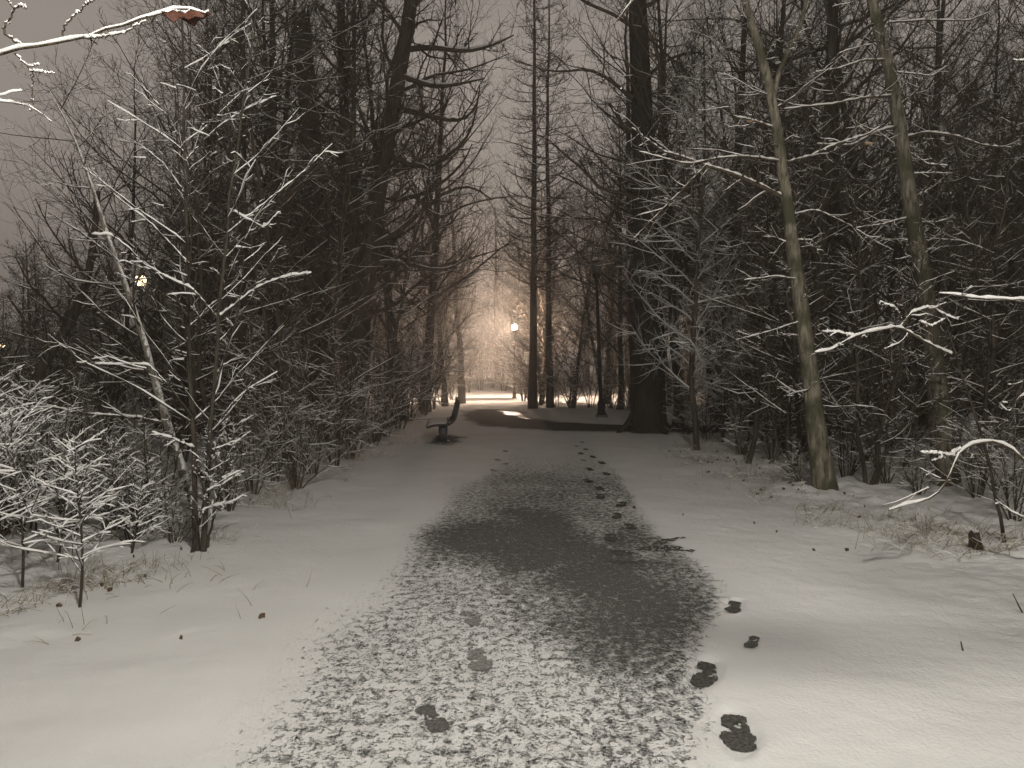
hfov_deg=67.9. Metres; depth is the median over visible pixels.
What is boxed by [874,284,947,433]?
sapling
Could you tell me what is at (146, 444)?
shrub
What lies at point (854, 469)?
shrub
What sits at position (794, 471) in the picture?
shrub
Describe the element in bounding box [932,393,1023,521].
shrub
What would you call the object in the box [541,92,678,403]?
tree
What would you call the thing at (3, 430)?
seedling
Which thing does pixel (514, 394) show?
street lamp
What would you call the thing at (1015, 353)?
sapling
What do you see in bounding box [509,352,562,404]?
shrub
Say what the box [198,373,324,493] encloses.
shrub
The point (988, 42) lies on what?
tree
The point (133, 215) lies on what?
tree
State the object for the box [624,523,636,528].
footprint
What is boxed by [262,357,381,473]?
shrub
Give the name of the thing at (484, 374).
shrub
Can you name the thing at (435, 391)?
shrub
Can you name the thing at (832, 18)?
tree
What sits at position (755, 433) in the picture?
sapling
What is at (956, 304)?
sapling
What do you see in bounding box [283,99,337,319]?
larch
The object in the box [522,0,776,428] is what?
tree
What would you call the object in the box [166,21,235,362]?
larch
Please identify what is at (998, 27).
tree
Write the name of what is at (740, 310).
sapling
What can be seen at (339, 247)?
sapling
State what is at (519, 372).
sapling
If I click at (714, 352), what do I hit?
sapling
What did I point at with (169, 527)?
shrub
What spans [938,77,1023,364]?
tree
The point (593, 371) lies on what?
shrub
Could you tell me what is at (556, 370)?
shrub
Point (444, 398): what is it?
tree
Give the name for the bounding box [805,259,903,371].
sapling
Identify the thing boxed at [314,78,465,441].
sapling
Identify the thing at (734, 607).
footprint
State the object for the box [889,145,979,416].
sapling
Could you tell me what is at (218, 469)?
shrub
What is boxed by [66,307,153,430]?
sapling
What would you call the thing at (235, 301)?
tree
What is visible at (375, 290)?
tree
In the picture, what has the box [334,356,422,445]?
shrub
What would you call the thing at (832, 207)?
tree
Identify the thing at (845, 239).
tree
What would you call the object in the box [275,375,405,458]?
shrub
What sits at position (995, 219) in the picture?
tree
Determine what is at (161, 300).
sapling
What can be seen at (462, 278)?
tree
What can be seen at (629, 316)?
tree
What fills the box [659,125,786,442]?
young tree
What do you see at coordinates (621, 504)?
footprint
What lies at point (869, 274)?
sapling
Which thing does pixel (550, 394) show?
larch
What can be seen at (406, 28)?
tree
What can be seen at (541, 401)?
tree
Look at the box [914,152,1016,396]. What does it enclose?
tree
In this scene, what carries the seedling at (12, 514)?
on the ground at (902, 623)
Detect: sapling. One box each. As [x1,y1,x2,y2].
[0,281,91,433]
[0,320,39,390]
[0,321,23,372]
[6,307,64,394]
[30,285,147,443]
[32,271,101,405]
[35,0,321,484]
[59,277,130,409]
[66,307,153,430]
[70,292,156,420]
[103,185,183,411]
[108,178,203,427]
[111,219,272,427]
[129,256,181,415]
[130,215,192,403]
[132,162,277,461]
[132,264,200,434]
[135,154,262,381]
[135,221,220,396]
[141,0,371,464]
[143,93,310,455]
[194,122,272,423]
[231,110,357,429]
[233,170,342,425]
[235,35,436,450]
[246,234,301,372]
[246,285,335,420]
[294,259,346,380]
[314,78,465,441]
[365,204,413,403]
[369,242,404,407]
[500,327,544,400]
[560,279,606,402]
[565,304,603,393]
[605,294,629,399]
[670,208,831,436]
[678,260,778,420]
[685,41,905,447]
[686,246,757,410]
[687,70,911,472]
[690,128,812,415]
[692,39,856,463]
[695,175,845,461]
[700,246,812,414]
[705,160,886,463]
[714,227,774,387]
[773,302,829,423]
[778,170,851,393]
[791,169,1023,484]
[797,130,999,460]
[801,180,898,423]
[802,242,866,409]
[803,259,887,420]
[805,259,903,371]
[811,282,903,432]
[814,18,1017,473]
[873,58,1023,461]
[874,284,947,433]
[884,193,986,384]
[886,90,1020,380]
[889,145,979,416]
[894,76,1023,471]
[898,198,1023,437]
[906,89,1023,418]
[919,259,1023,417]
[939,201,998,399]
[956,225,1023,427]
[958,210,1023,439]
[974,307,1023,416]
[980,125,1023,375]
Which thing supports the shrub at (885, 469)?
on the ground at (902, 623)
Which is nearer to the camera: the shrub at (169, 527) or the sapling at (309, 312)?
the shrub at (169, 527)
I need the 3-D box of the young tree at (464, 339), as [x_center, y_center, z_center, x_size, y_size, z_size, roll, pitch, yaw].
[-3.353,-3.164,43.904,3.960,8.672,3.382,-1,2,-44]
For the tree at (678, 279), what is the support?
on the ground at (902, 623)
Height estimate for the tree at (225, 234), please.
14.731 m
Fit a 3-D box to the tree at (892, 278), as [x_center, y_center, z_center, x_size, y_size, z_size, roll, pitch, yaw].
[11.463,-5.077,23.006,5.467,12.270,7.556,3,0,5]
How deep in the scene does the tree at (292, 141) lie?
19.71 m
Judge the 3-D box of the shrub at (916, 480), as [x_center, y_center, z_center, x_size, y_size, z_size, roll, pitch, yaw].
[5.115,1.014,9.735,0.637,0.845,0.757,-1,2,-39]
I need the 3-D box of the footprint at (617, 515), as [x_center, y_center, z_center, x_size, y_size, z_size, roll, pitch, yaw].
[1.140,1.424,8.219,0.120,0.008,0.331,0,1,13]
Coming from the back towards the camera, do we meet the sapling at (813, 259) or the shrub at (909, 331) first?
the sapling at (813, 259)
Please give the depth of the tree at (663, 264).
36.60 m
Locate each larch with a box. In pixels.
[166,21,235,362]
[174,56,236,359]
[179,0,366,439]
[282,163,335,380]
[283,0,447,366]
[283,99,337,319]
[479,0,604,407]
[486,0,603,408]
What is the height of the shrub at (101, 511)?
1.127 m
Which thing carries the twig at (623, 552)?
on the path
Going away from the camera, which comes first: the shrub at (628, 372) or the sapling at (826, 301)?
the sapling at (826, 301)
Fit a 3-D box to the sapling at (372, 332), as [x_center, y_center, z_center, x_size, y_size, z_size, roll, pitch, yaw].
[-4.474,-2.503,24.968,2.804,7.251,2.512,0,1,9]
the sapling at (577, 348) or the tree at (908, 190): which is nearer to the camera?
the tree at (908, 190)
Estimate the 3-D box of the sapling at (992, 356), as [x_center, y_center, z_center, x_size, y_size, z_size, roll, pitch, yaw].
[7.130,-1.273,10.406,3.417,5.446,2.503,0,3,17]
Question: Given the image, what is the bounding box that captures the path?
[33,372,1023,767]
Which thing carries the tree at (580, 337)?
on the ground at (902, 623)
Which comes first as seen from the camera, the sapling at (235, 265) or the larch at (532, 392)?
the sapling at (235, 265)
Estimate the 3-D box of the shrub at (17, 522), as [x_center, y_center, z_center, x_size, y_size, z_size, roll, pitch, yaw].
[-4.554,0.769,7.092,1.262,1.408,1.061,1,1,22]
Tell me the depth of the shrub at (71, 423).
8.82 m
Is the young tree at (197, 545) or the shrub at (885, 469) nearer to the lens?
the young tree at (197, 545)
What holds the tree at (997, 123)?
on the ground at (902, 623)
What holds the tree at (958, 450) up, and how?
on the ground at (902, 623)
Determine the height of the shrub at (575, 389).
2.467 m
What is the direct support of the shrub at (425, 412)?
on the ground at (902, 623)
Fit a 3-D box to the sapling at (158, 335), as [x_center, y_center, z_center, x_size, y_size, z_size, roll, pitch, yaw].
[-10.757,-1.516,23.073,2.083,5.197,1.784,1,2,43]
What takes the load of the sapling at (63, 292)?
on the ground at (902, 623)
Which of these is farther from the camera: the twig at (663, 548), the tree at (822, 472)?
the tree at (822, 472)
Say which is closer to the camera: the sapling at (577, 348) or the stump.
the stump
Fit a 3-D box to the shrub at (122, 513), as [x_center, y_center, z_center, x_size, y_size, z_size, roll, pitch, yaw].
[-3.650,1.007,6.952,1.171,0.987,0.980,0,1,-9]
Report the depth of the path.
4.28 m
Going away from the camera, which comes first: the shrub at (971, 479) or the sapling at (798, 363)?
the shrub at (971, 479)
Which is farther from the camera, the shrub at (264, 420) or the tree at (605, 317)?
the tree at (605, 317)
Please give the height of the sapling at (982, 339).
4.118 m
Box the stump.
[968,529,984,550]
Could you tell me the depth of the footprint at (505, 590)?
5.45 m
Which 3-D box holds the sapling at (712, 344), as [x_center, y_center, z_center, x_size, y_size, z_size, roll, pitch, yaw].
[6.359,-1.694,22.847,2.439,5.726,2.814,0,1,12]
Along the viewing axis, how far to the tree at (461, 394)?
42.01 m
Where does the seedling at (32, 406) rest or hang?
on the ground at (902, 623)
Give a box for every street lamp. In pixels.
[136,269,145,408]
[512,321,516,398]
[590,255,607,417]
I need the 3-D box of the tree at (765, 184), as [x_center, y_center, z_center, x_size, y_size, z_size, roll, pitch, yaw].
[12.699,-8.008,36.025,6.606,18.326,9.927,3,0,-17]
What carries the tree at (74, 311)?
on the ground at (902, 623)
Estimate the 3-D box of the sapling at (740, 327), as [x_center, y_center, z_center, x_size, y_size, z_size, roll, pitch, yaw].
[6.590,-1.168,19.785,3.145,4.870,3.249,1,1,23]
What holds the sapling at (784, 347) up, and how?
on the ground at (902, 623)
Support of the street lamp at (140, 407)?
on the ground at (902, 623)
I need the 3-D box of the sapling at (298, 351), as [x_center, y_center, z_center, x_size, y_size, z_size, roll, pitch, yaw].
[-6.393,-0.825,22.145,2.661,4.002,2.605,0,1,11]
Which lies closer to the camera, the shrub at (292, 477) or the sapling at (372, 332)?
the shrub at (292, 477)
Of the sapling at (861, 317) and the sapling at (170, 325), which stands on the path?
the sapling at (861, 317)
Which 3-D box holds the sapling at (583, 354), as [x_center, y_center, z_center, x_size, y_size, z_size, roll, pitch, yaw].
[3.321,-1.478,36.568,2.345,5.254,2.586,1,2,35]
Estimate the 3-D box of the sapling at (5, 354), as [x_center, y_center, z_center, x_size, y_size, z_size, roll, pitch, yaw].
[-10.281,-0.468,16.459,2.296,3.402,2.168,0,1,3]
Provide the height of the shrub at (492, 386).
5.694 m
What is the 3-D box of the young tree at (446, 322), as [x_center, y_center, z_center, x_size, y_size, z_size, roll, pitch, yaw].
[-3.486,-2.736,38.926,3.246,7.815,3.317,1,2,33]
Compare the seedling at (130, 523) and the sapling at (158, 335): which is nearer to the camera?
the seedling at (130, 523)
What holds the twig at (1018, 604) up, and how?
on the ground at (902, 623)
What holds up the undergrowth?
on the ground at (902, 623)
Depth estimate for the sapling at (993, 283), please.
18.10 m
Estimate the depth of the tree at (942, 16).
23.95 m
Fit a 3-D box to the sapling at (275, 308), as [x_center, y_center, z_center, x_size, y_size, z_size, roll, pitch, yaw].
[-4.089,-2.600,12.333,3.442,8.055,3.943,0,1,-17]
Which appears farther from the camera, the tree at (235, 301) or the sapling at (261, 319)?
the tree at (235, 301)
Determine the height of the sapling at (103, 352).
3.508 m
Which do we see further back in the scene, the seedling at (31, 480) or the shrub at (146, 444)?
the shrub at (146, 444)
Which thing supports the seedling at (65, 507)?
on the ground at (902, 623)
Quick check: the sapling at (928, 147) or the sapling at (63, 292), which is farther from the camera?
the sapling at (63, 292)
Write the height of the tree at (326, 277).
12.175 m
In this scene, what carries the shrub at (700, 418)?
on the ground at (902, 623)
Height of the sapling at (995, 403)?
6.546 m
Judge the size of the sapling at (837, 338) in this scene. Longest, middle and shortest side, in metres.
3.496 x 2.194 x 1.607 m
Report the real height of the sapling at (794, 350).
6.424 m
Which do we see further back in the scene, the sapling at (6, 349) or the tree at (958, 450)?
the sapling at (6, 349)
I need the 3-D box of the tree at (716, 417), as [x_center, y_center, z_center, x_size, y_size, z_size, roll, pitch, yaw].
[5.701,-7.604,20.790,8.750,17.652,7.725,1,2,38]
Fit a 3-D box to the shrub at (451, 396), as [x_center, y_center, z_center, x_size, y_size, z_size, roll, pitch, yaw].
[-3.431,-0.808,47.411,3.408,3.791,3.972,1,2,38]
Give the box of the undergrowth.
[0,288,1023,490]
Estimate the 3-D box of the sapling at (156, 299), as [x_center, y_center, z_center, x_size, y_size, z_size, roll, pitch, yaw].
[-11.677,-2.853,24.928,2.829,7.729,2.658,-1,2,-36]
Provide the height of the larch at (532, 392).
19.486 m
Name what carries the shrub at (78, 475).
on the ground at (902, 623)
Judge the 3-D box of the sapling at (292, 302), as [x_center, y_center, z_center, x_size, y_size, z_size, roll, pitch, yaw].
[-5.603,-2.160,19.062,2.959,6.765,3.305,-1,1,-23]
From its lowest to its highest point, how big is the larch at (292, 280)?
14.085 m
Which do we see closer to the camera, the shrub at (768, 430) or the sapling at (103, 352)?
the shrub at (768, 430)
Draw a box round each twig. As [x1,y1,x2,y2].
[605,560,642,563]
[610,550,637,555]
[636,545,694,551]
[652,537,685,544]
[1012,593,1022,612]
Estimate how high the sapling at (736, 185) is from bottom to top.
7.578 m
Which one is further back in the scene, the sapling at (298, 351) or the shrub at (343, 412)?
the sapling at (298, 351)
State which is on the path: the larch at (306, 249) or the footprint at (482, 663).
the footprint at (482, 663)
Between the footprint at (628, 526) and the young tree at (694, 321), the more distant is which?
the young tree at (694, 321)
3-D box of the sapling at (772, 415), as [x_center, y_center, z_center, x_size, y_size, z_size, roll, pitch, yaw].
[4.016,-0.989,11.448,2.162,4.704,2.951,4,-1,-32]
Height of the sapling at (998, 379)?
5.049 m
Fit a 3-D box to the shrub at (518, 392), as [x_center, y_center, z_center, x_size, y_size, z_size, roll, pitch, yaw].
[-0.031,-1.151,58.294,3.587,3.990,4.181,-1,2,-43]
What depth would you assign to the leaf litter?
6.59 m
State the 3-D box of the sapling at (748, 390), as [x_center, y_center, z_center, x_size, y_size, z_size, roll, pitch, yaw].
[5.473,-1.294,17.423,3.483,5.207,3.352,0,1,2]
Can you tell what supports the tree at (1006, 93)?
on the ground at (902, 623)
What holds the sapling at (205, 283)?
on the ground at (902, 623)
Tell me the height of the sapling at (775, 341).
8.562 m
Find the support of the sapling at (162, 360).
on the ground at (902, 623)
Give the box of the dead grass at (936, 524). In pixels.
[0,429,1023,644]
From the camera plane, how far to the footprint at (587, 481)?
10.57 m
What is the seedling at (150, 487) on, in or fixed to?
on the ground at (902, 623)
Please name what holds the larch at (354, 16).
on the ground at (902, 623)
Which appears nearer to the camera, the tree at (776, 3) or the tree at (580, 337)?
the tree at (776, 3)
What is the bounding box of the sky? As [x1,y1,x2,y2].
[0,0,1023,372]
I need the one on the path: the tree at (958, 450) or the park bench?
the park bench
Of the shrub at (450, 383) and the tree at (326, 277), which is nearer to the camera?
the tree at (326, 277)
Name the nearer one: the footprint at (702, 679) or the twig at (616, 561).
the footprint at (702, 679)
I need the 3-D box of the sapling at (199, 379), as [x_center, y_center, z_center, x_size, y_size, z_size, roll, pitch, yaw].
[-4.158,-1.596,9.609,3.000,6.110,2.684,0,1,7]
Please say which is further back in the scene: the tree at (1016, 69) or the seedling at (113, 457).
the tree at (1016, 69)
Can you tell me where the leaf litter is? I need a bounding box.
[27,450,864,641]
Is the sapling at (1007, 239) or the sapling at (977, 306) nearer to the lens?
the sapling at (977, 306)
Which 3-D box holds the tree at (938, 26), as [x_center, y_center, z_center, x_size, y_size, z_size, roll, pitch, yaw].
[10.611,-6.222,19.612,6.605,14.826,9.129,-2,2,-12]
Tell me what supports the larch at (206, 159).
on the ground at (902, 623)
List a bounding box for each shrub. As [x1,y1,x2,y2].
[0,326,87,488]
[0,348,135,507]
[0,382,138,539]
[0,388,94,538]
[0,400,69,537]
[27,337,184,490]
[35,438,189,542]
[57,397,236,521]
[70,421,164,530]
[142,409,282,511]
[149,473,201,542]
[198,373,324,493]
[203,311,369,481]
[242,388,375,490]
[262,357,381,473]
[263,319,410,465]
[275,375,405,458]
[309,326,462,428]
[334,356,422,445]
[337,323,440,436]
[371,284,496,415]
[371,315,486,421]
[374,292,482,408]
[410,325,485,403]
[432,344,489,399]
[448,323,501,392]
[455,338,499,389]
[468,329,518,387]
[478,348,516,390]
[488,322,560,400]
[491,347,525,393]
[493,343,543,400]
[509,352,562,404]
[518,329,591,399]
[541,351,594,407]
[542,324,627,407]
[580,318,669,407]
[580,341,629,408]
[662,387,716,433]
[678,362,769,440]
[718,388,769,454]
[728,378,804,459]
[767,438,809,481]
[802,287,1005,542]
[806,389,903,476]
[850,390,967,483]
[886,435,948,494]
[905,405,1018,497]
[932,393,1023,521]
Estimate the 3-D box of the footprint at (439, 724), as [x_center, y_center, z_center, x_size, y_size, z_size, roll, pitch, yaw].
[-0.361,1.519,3.459,0.104,0.008,0.282,-1,1,-22]
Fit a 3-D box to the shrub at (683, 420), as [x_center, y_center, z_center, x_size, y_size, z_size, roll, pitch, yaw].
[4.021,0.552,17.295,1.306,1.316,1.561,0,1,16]
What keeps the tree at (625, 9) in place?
on the ground at (902, 623)
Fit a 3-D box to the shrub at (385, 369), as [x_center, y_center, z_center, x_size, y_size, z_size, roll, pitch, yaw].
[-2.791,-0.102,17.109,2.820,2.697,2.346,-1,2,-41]
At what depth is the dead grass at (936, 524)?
7.03 m
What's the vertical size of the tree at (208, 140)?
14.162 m
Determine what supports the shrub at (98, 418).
on the ground at (902, 623)
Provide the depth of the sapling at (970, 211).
17.63 m
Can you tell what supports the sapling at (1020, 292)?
on the ground at (902, 623)
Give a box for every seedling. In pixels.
[0,364,90,520]
[0,373,54,512]
[0,379,103,529]
[0,391,117,587]
[0,428,144,607]
[4,425,121,561]
[76,431,153,537]
[111,479,169,552]
[121,453,181,532]
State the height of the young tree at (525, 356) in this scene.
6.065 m
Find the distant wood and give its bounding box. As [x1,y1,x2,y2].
[0,13,1022,398]
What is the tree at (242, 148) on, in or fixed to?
on the ground at (902, 623)
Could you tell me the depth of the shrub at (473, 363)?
59.77 m
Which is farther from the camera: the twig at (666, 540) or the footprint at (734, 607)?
the twig at (666, 540)
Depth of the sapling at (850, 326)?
21.29 m
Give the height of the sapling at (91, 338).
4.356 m
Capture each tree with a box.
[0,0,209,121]
[0,0,328,455]
[0,0,344,420]
[0,0,446,452]
[0,16,227,442]
[0,23,223,513]
[0,144,168,459]
[48,0,343,552]
[103,0,378,347]
[114,0,423,421]
[125,87,288,358]
[128,0,420,422]
[197,0,515,419]
[201,214,262,356]
[211,0,480,419]
[238,0,374,429]
[254,0,526,432]
[285,139,432,361]
[329,0,558,411]
[381,90,507,405]
[399,91,507,403]
[421,257,472,402]
[442,285,485,390]
[466,202,588,403]
[482,0,792,433]
[485,215,577,404]
[493,240,578,402]
[495,96,711,409]
[508,322,543,381]
[513,182,624,407]
[516,0,718,410]
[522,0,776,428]
[525,171,628,406]
[533,0,1023,451]
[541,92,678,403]
[548,0,824,293]
[553,59,724,402]
[560,0,892,423]
[600,164,719,405]
[603,0,789,450]
[613,0,899,490]
[617,0,633,21]
[618,16,817,412]
[632,0,926,439]
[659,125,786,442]
[678,0,893,408]
[679,0,997,438]
[685,24,877,400]
[687,0,1023,448]
[740,207,816,348]
[741,0,1019,486]
[743,0,1023,424]
[744,0,953,358]
[782,57,892,311]
[786,6,992,412]
[837,0,1023,430]
[843,0,1023,396]
[856,0,1023,372]
[873,16,1019,348]
[881,50,1023,518]
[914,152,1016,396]
[915,0,1023,289]
[937,41,1023,278]
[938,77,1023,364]
[961,96,1023,364]
[964,14,1023,276]
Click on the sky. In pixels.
(43, 20)
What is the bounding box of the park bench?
[426,397,459,442]
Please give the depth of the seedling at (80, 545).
5.05 m
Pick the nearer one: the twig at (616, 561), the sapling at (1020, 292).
the twig at (616, 561)
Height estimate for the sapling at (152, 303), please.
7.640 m
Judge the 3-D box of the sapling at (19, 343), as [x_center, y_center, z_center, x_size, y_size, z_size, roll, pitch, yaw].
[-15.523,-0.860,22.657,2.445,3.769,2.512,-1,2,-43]
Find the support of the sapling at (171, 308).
on the ground at (902, 623)
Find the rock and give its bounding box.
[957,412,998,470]
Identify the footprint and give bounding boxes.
[415,705,449,731]
[461,611,481,624]
[468,648,491,670]
[497,583,512,593]
[583,479,593,482]
[604,533,617,540]
[611,513,621,518]
[616,502,626,506]
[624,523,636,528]
[690,661,717,686]
[719,714,756,751]
[724,600,740,612]
[744,636,759,647]
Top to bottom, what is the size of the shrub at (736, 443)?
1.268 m
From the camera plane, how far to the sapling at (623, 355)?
38.61 m
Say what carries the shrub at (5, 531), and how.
on the ground at (902, 623)
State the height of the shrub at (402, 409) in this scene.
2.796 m
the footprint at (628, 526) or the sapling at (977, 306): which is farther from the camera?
the sapling at (977, 306)
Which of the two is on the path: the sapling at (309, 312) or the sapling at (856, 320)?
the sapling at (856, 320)
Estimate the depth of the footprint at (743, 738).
3.30 m
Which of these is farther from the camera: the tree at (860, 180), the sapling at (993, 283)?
the tree at (860, 180)
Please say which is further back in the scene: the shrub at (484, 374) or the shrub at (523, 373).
the shrub at (484, 374)
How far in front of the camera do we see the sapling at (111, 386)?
14.23 m
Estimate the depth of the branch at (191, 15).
2.57 m
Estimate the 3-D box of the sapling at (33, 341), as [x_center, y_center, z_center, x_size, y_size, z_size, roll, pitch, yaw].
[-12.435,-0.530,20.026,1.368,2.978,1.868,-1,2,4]
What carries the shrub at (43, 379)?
on the ground at (902, 623)
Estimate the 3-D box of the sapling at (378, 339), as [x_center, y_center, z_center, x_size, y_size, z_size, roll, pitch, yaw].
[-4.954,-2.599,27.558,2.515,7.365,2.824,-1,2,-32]
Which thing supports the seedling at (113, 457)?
on the ground at (902, 623)
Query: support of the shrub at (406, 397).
on the ground at (902, 623)
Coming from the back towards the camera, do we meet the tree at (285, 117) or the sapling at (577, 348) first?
the sapling at (577, 348)
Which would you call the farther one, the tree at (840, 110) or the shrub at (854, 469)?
the tree at (840, 110)
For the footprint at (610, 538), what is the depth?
7.11 m
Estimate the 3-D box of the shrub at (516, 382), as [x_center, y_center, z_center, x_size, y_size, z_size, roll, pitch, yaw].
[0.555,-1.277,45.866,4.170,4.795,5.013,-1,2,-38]
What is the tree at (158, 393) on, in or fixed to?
on the ground at (902, 623)
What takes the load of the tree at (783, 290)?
on the ground at (902, 623)
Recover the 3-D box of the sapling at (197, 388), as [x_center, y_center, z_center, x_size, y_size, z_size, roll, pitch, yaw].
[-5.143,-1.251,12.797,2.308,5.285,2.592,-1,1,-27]
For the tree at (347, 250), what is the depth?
23.16 m
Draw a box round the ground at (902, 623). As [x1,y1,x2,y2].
[0,371,1023,767]
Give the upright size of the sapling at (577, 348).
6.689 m
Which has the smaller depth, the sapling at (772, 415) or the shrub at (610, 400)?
the sapling at (772, 415)
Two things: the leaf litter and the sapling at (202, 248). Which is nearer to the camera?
the leaf litter
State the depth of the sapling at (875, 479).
10.07 m
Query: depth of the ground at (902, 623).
5.81 m
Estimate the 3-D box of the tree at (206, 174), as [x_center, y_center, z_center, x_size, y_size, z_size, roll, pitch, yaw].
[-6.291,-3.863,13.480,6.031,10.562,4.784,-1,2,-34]
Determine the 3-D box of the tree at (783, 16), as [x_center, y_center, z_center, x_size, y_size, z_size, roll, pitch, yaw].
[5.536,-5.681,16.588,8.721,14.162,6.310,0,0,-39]
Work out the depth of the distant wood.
57.63 m
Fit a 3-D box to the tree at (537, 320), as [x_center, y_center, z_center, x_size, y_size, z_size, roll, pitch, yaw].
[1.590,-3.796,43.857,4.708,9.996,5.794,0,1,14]
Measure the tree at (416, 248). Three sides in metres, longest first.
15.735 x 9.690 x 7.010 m
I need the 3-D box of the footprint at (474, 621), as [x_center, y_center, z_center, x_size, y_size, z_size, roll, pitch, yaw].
[-0.256,1.485,4.830,0.112,0.008,0.275,0,1,-13]
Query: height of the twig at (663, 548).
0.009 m
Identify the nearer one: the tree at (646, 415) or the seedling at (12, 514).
the seedling at (12, 514)
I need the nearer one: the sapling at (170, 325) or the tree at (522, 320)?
the sapling at (170, 325)
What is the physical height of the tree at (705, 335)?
13.748 m
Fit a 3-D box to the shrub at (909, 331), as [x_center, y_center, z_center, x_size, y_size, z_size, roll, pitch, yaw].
[3.442,0.350,6.404,2.178,2.349,0.378,0,1,-15]
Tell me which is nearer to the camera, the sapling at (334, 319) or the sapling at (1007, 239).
the sapling at (1007, 239)
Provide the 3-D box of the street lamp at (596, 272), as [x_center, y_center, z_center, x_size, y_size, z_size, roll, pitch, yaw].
[2.722,-1.466,23.885,0.360,5.187,0.360,-2,1,0]
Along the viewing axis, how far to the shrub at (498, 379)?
61.69 m
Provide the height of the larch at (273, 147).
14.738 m
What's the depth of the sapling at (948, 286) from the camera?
21.59 m
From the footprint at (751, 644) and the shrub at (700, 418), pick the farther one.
the shrub at (700, 418)
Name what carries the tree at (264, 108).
on the ground at (902, 623)
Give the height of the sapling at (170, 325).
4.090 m
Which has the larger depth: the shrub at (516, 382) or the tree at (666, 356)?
the shrub at (516, 382)
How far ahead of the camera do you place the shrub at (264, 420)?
10.51 m
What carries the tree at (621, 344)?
on the ground at (902, 623)

